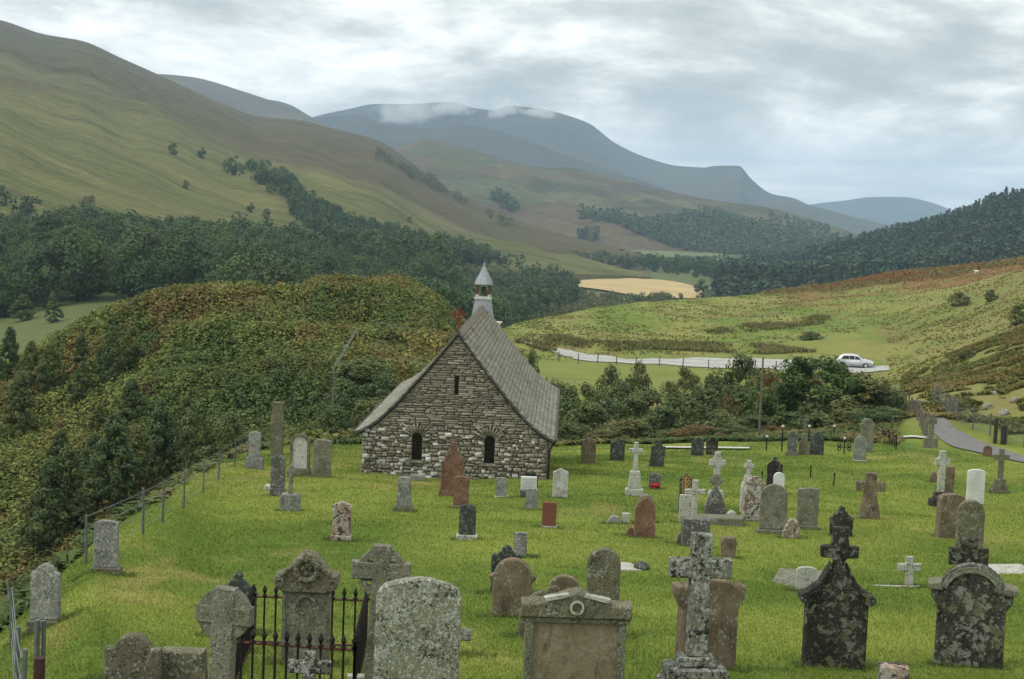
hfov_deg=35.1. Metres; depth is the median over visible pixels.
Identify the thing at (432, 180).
spur scrub
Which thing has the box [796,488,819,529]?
gravestone
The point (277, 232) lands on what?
broadleaf tree
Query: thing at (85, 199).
hillside tree
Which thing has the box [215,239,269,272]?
broadleaf tree
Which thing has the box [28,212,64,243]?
broadleaf tree
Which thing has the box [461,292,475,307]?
broadleaf tree
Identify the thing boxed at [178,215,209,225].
broadleaf tree
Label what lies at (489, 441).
window
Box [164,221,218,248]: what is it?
broadleaf tree
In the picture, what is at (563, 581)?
gravestone
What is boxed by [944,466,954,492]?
gravestone
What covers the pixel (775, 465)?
gravestone
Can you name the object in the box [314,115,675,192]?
mountain spur
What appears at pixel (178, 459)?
birch tree
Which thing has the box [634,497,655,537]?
gravestone
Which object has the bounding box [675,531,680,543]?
gravestone
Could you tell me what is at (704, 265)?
hedgerow trees
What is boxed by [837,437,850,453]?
iron cross
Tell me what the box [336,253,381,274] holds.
broadleaf tree
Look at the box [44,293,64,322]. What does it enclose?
birch tree
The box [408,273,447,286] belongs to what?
broadleaf tree
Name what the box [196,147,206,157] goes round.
hillside tree
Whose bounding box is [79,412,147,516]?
birch tree
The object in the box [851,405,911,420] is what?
bush
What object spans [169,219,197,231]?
broadleaf tree
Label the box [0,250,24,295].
broadleaf tree
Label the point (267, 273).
broadleaf tree
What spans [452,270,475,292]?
broadleaf tree
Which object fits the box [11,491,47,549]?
birch tree
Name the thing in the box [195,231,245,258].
broadleaf tree
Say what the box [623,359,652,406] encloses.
bush
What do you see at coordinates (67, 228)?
broadleaf tree
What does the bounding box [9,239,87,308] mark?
broadleaf tree
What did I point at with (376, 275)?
broadleaf tree
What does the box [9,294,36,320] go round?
birch tree
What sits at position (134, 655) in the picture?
gravestone
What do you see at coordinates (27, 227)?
broadleaf tree
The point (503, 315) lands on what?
broadleaf tree
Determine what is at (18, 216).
broadleaf tree
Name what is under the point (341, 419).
bush
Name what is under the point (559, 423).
bush
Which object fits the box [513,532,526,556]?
gravestone
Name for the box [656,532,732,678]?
tall cross
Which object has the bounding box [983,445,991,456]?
gravestone
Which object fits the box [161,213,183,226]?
broadleaf tree
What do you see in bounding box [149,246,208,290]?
broadleaf tree
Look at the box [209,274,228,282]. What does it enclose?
broadleaf tree
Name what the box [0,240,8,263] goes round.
broadleaf tree
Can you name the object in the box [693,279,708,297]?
hillside tree
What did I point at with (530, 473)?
gravestone
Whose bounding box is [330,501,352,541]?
gravestone
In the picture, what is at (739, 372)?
bush
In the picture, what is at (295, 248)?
broadleaf tree
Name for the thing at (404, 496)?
gravestone
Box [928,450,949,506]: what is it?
celtic cross
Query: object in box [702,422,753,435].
bush
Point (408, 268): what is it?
broadleaf tree
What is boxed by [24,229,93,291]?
broadleaf tree
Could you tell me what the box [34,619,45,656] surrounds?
metal stake
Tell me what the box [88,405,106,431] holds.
birch tree
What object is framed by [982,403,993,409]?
rock
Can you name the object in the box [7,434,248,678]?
wire fence
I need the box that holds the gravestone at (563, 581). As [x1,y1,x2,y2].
[548,574,579,593]
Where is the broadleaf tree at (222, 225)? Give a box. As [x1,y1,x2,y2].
[214,220,244,236]
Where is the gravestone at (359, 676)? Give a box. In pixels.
[348,673,363,678]
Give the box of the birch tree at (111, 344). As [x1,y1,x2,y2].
[93,325,126,382]
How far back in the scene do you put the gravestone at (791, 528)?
39.99 m
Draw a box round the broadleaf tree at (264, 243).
[237,234,288,257]
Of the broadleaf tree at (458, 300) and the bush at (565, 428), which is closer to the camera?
the bush at (565, 428)
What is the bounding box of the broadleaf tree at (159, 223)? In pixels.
[143,218,168,232]
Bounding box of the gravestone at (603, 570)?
[586,547,620,599]
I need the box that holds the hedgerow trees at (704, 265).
[558,249,783,279]
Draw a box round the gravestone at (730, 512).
[727,510,735,514]
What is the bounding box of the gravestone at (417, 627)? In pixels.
[373,576,461,678]
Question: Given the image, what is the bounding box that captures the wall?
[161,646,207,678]
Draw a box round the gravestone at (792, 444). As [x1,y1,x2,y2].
[785,431,798,455]
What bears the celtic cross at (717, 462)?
on the ground at (870, 342)
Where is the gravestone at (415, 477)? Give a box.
[410,474,424,480]
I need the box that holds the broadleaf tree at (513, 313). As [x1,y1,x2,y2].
[496,295,522,323]
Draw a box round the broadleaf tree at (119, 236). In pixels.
[111,232,127,239]
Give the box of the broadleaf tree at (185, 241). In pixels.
[168,227,216,275]
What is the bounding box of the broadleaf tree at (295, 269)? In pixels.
[273,259,310,283]
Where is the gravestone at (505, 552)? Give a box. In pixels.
[490,545,521,591]
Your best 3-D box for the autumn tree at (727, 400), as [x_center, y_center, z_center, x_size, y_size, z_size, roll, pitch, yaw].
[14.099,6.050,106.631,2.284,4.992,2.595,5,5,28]
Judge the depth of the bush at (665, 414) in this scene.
104.80 m
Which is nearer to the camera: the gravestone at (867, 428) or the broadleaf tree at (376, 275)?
the gravestone at (867, 428)
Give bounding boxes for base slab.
[697,513,743,526]
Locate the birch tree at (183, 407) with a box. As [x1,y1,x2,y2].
[171,395,203,439]
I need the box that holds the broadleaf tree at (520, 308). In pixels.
[491,291,532,323]
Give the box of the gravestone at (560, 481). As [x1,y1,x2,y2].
[552,468,568,497]
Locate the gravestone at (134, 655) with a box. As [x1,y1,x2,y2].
[104,632,161,678]
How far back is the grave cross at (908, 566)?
32.81 m
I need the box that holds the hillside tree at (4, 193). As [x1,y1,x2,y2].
[0,185,12,203]
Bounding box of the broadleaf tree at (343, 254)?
[325,245,351,259]
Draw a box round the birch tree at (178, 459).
[165,438,191,479]
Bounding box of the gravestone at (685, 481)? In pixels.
[678,474,691,511]
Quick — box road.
[553,348,888,372]
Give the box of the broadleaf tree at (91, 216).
[73,208,98,220]
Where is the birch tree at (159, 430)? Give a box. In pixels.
[132,400,181,486]
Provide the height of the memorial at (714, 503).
1.397 m
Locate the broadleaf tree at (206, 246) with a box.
[197,240,218,263]
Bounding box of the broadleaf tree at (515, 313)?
[503,298,523,322]
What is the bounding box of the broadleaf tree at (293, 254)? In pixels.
[278,248,303,260]
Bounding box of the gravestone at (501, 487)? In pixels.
[494,477,507,497]
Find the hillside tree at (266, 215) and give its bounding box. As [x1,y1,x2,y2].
[260,208,270,218]
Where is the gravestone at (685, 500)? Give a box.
[678,494,691,521]
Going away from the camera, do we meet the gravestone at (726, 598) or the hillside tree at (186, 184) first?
the gravestone at (726, 598)
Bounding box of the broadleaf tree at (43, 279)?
[17,235,64,297]
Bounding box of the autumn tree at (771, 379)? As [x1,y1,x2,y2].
[752,368,780,402]
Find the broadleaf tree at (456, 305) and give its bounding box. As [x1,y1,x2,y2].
[424,280,473,315]
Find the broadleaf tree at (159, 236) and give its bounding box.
[89,224,182,295]
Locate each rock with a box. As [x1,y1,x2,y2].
[634,561,649,569]
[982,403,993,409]
[997,409,1010,415]
[1009,397,1018,402]
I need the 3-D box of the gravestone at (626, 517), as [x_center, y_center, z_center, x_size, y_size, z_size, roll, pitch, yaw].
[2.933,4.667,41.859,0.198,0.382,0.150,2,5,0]
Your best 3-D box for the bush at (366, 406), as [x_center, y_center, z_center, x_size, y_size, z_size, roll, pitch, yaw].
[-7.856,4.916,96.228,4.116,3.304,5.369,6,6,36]
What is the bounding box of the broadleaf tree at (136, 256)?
[115,240,155,292]
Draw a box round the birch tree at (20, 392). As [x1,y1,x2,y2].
[2,370,37,435]
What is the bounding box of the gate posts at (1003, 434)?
[993,419,1006,444]
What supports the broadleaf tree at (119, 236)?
on the ground at (870, 342)
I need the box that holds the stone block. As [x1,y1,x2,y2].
[877,661,909,678]
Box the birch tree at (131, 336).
[114,326,147,365]
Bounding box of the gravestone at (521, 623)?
[518,585,559,635]
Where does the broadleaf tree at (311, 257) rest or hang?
on the ground at (870, 342)
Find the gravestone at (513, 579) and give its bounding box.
[489,557,535,616]
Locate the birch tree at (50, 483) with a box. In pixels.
[23,455,77,557]
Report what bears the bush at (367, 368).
on the ground at (870, 342)
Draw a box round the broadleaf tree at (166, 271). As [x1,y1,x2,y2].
[131,239,223,295]
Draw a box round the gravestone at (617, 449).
[610,438,624,460]
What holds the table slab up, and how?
on the ground at (870, 342)
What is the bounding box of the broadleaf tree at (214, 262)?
[200,251,245,282]
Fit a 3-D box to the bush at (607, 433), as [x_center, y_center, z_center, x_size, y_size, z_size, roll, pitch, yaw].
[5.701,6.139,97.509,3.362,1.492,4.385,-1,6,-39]
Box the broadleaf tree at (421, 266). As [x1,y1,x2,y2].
[405,259,436,279]
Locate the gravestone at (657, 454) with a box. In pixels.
[649,442,665,466]
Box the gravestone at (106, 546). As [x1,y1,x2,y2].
[89,520,122,574]
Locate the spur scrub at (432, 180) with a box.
[374,146,513,223]
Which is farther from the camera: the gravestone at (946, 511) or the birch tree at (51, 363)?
the birch tree at (51, 363)
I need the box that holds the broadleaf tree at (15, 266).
[6,259,45,306]
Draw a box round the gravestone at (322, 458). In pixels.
[312,439,331,477]
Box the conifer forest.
[710,186,1023,296]
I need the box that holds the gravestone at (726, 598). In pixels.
[672,578,745,669]
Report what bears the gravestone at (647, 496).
on the ground at (870, 342)
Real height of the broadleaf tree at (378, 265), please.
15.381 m
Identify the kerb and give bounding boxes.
[665,446,748,447]
[876,585,919,586]
[903,435,926,437]
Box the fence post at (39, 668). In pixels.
[33,656,44,678]
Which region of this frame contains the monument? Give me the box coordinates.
[273,550,340,663]
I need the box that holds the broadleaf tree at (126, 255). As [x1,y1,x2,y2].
[106,235,165,298]
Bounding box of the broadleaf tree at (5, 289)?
[0,272,18,312]
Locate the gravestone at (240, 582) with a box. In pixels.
[226,571,258,632]
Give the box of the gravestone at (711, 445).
[706,437,717,454]
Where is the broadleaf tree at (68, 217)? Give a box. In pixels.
[46,207,82,237]
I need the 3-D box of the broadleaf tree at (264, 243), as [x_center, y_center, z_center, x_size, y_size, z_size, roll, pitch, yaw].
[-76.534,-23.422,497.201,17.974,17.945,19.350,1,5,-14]
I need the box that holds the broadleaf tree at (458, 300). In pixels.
[430,284,473,319]
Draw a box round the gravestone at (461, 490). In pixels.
[451,476,469,507]
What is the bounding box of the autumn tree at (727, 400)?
[711,393,746,426]
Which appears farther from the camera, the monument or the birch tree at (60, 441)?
the birch tree at (60, 441)
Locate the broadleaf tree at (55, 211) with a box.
[41,206,69,224]
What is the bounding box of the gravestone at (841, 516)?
[829,506,853,536]
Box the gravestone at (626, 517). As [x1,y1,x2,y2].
[622,512,629,522]
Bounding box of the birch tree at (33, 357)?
[14,341,45,393]
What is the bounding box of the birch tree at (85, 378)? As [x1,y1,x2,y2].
[66,361,97,402]
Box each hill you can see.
[158,74,329,127]
[704,220,976,297]
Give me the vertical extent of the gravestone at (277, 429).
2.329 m
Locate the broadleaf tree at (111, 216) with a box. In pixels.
[99,210,130,223]
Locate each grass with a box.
[504,263,1023,387]
[895,324,1023,434]
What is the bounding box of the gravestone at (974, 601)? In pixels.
[928,562,1017,669]
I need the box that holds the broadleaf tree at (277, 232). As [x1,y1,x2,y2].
[259,224,288,239]
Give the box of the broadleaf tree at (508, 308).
[479,291,512,327]
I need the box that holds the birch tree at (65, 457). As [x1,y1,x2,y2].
[45,445,86,520]
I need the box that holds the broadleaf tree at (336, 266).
[305,254,345,274]
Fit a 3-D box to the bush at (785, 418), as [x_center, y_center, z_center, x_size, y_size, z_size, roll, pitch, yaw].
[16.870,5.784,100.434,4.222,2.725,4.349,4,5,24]
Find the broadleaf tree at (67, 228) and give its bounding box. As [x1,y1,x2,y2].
[49,221,96,241]
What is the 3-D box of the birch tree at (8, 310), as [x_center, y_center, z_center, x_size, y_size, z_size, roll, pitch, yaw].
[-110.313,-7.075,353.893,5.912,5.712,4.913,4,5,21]
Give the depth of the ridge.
2589.16 m
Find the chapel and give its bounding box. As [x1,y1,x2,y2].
[352,261,559,479]
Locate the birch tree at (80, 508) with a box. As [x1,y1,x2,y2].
[60,488,95,533]
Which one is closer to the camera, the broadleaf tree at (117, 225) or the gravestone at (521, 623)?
the gravestone at (521, 623)
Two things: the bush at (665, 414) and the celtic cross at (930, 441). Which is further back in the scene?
the bush at (665, 414)
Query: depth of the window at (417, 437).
56.37 m
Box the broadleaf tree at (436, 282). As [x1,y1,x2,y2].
[430,279,456,292]
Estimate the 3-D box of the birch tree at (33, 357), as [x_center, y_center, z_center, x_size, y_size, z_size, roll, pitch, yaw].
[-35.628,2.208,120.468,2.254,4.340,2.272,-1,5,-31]
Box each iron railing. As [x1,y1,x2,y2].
[235,584,369,678]
[882,428,896,449]
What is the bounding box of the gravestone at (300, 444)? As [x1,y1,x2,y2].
[287,430,311,476]
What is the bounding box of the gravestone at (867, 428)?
[860,418,874,451]
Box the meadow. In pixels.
[630,250,722,256]
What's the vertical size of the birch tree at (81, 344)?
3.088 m
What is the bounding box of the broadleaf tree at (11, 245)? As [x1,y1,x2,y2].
[0,239,25,265]
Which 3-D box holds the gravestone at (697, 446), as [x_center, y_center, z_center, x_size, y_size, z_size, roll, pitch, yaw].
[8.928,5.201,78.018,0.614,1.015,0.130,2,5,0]
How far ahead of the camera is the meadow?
2076.26 m
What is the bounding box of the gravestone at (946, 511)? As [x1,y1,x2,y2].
[934,493,964,537]
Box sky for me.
[0,0,1023,209]
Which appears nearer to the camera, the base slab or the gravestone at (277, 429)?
the base slab
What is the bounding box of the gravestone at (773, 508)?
[755,484,787,533]
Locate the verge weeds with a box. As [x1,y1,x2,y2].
[0,415,902,631]
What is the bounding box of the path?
[915,400,1023,461]
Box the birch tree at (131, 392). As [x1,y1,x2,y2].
[116,377,147,425]
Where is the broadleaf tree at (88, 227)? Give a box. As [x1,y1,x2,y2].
[79,216,119,239]
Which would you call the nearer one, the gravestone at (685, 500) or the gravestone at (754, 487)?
the gravestone at (685, 500)
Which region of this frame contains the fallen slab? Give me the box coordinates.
[621,562,639,570]
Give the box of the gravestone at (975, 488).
[966,469,985,504]
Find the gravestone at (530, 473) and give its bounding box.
[523,471,537,485]
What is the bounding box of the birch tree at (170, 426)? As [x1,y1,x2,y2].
[152,415,180,463]
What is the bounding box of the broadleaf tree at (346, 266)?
[315,254,350,275]
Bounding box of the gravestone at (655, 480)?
[649,473,660,488]
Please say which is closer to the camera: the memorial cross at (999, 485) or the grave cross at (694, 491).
the grave cross at (694, 491)
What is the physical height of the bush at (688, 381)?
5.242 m
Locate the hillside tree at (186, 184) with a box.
[182,180,189,188]
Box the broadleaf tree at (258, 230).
[241,223,278,239]
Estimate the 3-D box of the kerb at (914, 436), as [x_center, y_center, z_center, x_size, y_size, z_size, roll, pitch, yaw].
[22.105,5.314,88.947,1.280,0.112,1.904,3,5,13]
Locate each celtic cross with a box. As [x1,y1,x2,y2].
[195,585,254,678]
[351,543,411,678]
[708,451,725,498]
[922,414,937,447]
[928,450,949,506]
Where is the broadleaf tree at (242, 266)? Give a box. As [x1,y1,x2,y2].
[211,252,274,283]
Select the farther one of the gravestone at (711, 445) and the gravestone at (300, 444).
the gravestone at (711, 445)
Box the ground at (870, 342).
[0,248,1023,678]
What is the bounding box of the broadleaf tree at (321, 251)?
[312,246,348,272]
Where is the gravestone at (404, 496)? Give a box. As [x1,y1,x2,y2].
[394,476,413,511]
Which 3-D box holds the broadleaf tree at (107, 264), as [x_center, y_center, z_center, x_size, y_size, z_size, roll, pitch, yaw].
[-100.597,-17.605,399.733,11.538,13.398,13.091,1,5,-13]
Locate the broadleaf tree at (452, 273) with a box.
[435,265,471,292]
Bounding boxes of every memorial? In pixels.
[438,434,463,495]
[704,473,725,513]
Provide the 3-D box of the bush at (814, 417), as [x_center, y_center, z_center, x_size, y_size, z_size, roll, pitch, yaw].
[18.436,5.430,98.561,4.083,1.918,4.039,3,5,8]
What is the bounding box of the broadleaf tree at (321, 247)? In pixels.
[310,242,334,256]
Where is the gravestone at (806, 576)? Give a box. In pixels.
[795,566,816,589]
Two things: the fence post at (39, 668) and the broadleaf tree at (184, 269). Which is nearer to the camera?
the fence post at (39, 668)
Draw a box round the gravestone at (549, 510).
[540,502,556,527]
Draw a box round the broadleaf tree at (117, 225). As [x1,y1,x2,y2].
[82,213,131,238]
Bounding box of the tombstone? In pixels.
[520,586,632,678]
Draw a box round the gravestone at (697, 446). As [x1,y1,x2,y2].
[691,437,703,455]
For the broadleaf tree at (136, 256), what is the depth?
393.66 m
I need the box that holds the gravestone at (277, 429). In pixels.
[270,401,284,455]
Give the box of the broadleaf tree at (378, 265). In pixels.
[361,260,404,277]
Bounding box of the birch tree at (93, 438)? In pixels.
[79,432,110,480]
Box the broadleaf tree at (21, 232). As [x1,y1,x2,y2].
[0,225,32,246]
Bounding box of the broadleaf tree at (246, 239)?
[232,234,272,253]
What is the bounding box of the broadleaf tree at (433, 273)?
[414,256,450,284]
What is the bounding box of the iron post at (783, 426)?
[781,425,784,450]
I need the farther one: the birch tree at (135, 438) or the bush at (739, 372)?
the bush at (739, 372)
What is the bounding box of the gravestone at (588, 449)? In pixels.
[581,437,596,462]
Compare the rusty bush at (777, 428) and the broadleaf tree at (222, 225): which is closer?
the rusty bush at (777, 428)
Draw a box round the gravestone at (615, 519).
[606,515,619,523]
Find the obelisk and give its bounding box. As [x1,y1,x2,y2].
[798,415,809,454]
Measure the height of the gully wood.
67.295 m
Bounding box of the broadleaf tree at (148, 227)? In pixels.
[116,221,165,240]
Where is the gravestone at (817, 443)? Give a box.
[810,431,823,454]
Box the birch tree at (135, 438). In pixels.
[109,423,162,500]
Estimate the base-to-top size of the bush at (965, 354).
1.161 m
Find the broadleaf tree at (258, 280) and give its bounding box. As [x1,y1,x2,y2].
[241,274,279,285]
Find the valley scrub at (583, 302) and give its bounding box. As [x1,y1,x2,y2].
[519,289,674,321]
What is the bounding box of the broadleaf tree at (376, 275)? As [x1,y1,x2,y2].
[374,268,390,276]
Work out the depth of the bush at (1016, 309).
174.17 m
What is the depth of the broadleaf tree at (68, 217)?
480.64 m
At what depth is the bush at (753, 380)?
118.30 m
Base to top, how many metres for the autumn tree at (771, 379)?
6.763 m
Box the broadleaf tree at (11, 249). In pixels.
[0,244,32,263]
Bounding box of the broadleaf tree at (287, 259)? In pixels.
[273,253,304,273]
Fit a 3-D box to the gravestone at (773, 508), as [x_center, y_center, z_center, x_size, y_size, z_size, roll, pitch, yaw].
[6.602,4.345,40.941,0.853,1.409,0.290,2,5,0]
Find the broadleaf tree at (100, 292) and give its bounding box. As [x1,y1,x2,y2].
[68,255,106,297]
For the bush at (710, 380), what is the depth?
124.13 m
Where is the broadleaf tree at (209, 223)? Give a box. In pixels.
[200,219,214,227]
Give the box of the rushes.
[514,314,831,354]
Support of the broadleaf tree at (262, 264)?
on the ground at (870, 342)
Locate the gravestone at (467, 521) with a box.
[456,504,477,539]
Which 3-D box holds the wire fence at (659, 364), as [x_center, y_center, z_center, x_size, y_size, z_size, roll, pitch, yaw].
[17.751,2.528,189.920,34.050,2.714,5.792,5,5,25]
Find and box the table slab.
[772,568,822,586]
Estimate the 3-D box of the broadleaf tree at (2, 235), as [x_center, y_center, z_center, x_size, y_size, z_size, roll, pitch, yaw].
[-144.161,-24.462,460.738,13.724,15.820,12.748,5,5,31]
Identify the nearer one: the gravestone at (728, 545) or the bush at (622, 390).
the gravestone at (728, 545)
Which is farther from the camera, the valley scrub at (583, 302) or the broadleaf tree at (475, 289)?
the valley scrub at (583, 302)
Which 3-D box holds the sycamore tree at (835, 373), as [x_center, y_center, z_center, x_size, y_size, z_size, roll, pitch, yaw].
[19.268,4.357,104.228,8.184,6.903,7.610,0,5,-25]
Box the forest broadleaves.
[710,197,1023,293]
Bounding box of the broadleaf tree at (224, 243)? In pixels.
[210,240,254,254]
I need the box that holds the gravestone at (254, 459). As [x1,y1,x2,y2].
[245,431,263,468]
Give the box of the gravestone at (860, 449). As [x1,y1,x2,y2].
[851,436,867,461]
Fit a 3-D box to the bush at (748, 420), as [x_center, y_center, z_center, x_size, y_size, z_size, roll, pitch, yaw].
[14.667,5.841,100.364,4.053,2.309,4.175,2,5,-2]
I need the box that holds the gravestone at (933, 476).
[929,471,936,482]
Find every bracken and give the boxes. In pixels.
[0,278,456,593]
[760,255,1023,294]
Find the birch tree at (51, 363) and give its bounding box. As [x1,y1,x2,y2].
[33,343,68,396]
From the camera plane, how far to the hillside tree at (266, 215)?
933.27 m
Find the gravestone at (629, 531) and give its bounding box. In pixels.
[625,526,633,535]
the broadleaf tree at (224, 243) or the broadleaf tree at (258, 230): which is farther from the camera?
the broadleaf tree at (258, 230)
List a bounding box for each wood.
[0,195,585,318]
[221,155,504,263]
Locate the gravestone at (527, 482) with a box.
[520,476,536,497]
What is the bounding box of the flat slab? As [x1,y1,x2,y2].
[988,564,1023,573]
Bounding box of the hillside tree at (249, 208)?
[246,203,254,212]
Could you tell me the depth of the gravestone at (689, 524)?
37.32 m
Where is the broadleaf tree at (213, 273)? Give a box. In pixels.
[180,267,236,284]
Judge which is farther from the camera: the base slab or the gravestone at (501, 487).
the gravestone at (501, 487)
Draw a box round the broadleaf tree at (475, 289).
[463,284,491,295]
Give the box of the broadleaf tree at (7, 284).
[0,262,26,317]
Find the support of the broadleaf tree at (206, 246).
on the ground at (870, 342)
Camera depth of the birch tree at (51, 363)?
118.69 m
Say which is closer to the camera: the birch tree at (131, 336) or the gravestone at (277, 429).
the gravestone at (277, 429)
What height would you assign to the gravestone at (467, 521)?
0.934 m
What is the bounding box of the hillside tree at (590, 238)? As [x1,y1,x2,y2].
[586,235,593,241]
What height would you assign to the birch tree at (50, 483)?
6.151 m
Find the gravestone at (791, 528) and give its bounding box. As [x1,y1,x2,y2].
[782,518,799,537]
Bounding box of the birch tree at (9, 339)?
[0,326,20,380]
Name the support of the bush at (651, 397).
on the ground at (870, 342)
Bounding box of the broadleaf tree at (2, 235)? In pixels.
[0,227,20,256]
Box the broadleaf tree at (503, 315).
[457,285,516,327]
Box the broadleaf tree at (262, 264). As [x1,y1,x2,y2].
[245,253,275,278]
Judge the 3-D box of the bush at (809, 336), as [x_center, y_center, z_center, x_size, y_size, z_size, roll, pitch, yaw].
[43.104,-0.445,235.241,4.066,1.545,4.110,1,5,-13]
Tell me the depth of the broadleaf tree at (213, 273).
342.57 m
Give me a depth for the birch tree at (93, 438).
99.81 m
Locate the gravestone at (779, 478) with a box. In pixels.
[773,472,784,486]
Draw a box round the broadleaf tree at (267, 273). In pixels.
[244,255,302,285]
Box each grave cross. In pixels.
[280,465,300,510]
[287,650,331,678]
[460,628,470,640]
[685,480,704,515]
[739,460,753,512]
[855,472,885,519]
[897,556,921,584]
[948,537,988,565]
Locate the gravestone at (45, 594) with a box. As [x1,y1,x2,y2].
[26,563,60,635]
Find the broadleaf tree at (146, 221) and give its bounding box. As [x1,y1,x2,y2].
[122,214,162,238]
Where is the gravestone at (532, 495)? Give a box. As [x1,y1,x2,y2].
[525,488,538,509]
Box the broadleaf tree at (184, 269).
[160,254,213,287]
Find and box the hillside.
[0,20,649,279]
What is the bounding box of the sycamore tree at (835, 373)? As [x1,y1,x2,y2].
[746,353,881,428]
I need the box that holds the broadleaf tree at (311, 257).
[299,251,332,274]
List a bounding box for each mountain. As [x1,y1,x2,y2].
[312,102,893,236]
[811,197,952,225]
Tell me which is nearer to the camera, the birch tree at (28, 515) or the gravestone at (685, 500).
the gravestone at (685, 500)
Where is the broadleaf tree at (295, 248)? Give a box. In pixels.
[277,240,304,256]
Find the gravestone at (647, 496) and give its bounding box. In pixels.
[638,494,653,502]
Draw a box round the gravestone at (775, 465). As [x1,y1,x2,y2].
[766,457,782,485]
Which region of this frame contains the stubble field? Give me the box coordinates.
[578,278,702,297]
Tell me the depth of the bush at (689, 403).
110.14 m
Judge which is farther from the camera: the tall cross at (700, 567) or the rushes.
the rushes
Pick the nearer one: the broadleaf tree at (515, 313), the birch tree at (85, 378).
the birch tree at (85, 378)
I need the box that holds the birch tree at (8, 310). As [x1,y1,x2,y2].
[0,296,16,317]
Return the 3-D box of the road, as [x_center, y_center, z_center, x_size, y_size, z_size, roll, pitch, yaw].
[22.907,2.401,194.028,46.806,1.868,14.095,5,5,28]
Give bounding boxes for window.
[409,433,422,462]
[455,376,458,393]
[482,436,495,465]
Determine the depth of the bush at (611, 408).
110.19 m
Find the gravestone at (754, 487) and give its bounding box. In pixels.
[742,476,764,520]
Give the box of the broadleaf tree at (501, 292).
[491,288,513,308]
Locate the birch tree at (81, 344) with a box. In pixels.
[72,333,89,368]
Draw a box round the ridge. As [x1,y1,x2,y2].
[393,139,858,254]
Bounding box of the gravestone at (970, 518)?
[954,499,984,548]
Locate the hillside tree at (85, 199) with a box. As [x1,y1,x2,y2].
[79,195,95,208]
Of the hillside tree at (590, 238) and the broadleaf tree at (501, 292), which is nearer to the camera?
the broadleaf tree at (501, 292)
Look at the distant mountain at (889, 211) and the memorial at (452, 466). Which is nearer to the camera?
the memorial at (452, 466)
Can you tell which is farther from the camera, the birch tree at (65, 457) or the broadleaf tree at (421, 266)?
the broadleaf tree at (421, 266)
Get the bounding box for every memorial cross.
[625,442,643,495]
[989,448,1009,493]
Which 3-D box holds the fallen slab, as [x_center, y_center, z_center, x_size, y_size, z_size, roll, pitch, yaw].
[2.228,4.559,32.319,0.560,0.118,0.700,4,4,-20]
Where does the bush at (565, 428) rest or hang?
on the ground at (870, 342)
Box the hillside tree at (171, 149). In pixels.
[167,143,177,154]
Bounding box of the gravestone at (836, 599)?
[798,526,876,669]
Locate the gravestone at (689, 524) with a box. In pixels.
[680,516,710,546]
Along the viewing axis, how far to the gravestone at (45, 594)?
23.98 m
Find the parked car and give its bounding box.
[836,354,873,367]
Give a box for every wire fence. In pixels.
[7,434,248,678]
[372,322,452,345]
[522,349,798,372]
[546,377,780,390]
[902,390,928,436]
[931,380,1023,447]
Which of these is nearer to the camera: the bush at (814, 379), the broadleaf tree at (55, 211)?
the bush at (814, 379)
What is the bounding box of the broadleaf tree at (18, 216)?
[2,213,32,228]
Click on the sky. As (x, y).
(817, 101)
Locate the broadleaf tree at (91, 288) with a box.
[39,227,116,300]
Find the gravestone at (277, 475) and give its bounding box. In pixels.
[269,454,285,495]
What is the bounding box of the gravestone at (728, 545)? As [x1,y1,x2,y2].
[720,536,736,557]
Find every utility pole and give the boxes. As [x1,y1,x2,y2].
[331,328,356,419]
[758,357,763,435]
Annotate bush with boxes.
[171,392,240,471]
[195,411,247,459]
[313,405,360,434]
[317,378,372,417]
[319,358,398,396]
[342,396,385,423]
[353,370,401,401]
[526,346,539,372]
[547,377,588,416]
[557,421,599,440]
[558,416,561,435]
[559,395,603,438]
[559,402,627,439]
[568,382,609,419]
[580,428,618,438]
[590,397,635,437]
[594,364,625,400]
[599,395,663,438]
[603,419,653,438]
[607,380,638,418]
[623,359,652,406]
[624,405,700,438]
[626,387,674,438]
[645,390,711,435]
[656,428,688,437]
[659,365,700,401]
[669,424,724,436]
[678,408,744,434]
[681,373,722,421]
[681,382,736,432]
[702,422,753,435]
[707,351,760,412]
[716,415,774,431]
[719,385,762,428]
[743,367,781,428]
[744,395,787,428]
[761,411,816,431]
[761,425,792,430]
[770,370,833,411]
[785,413,840,429]
[795,387,864,427]
[797,331,825,339]
[813,406,879,428]
[819,370,904,422]
[849,408,900,424]
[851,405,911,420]
[858,386,910,413]
[946,291,970,305]
[956,349,974,358]
[983,289,998,301]
[1004,303,1023,325]
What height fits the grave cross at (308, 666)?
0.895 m
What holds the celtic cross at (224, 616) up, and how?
on the ground at (870, 342)
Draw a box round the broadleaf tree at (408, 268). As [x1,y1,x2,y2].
[390,264,423,282]
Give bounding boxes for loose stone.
[263,484,270,489]
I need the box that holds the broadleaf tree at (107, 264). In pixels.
[88,241,117,291]
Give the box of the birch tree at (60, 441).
[43,430,74,462]
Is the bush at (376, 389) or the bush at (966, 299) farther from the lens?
the bush at (966, 299)
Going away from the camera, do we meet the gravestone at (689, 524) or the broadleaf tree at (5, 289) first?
the gravestone at (689, 524)
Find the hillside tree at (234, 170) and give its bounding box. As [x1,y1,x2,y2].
[230,166,236,174]
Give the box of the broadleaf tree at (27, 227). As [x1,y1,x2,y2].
[14,220,40,240]

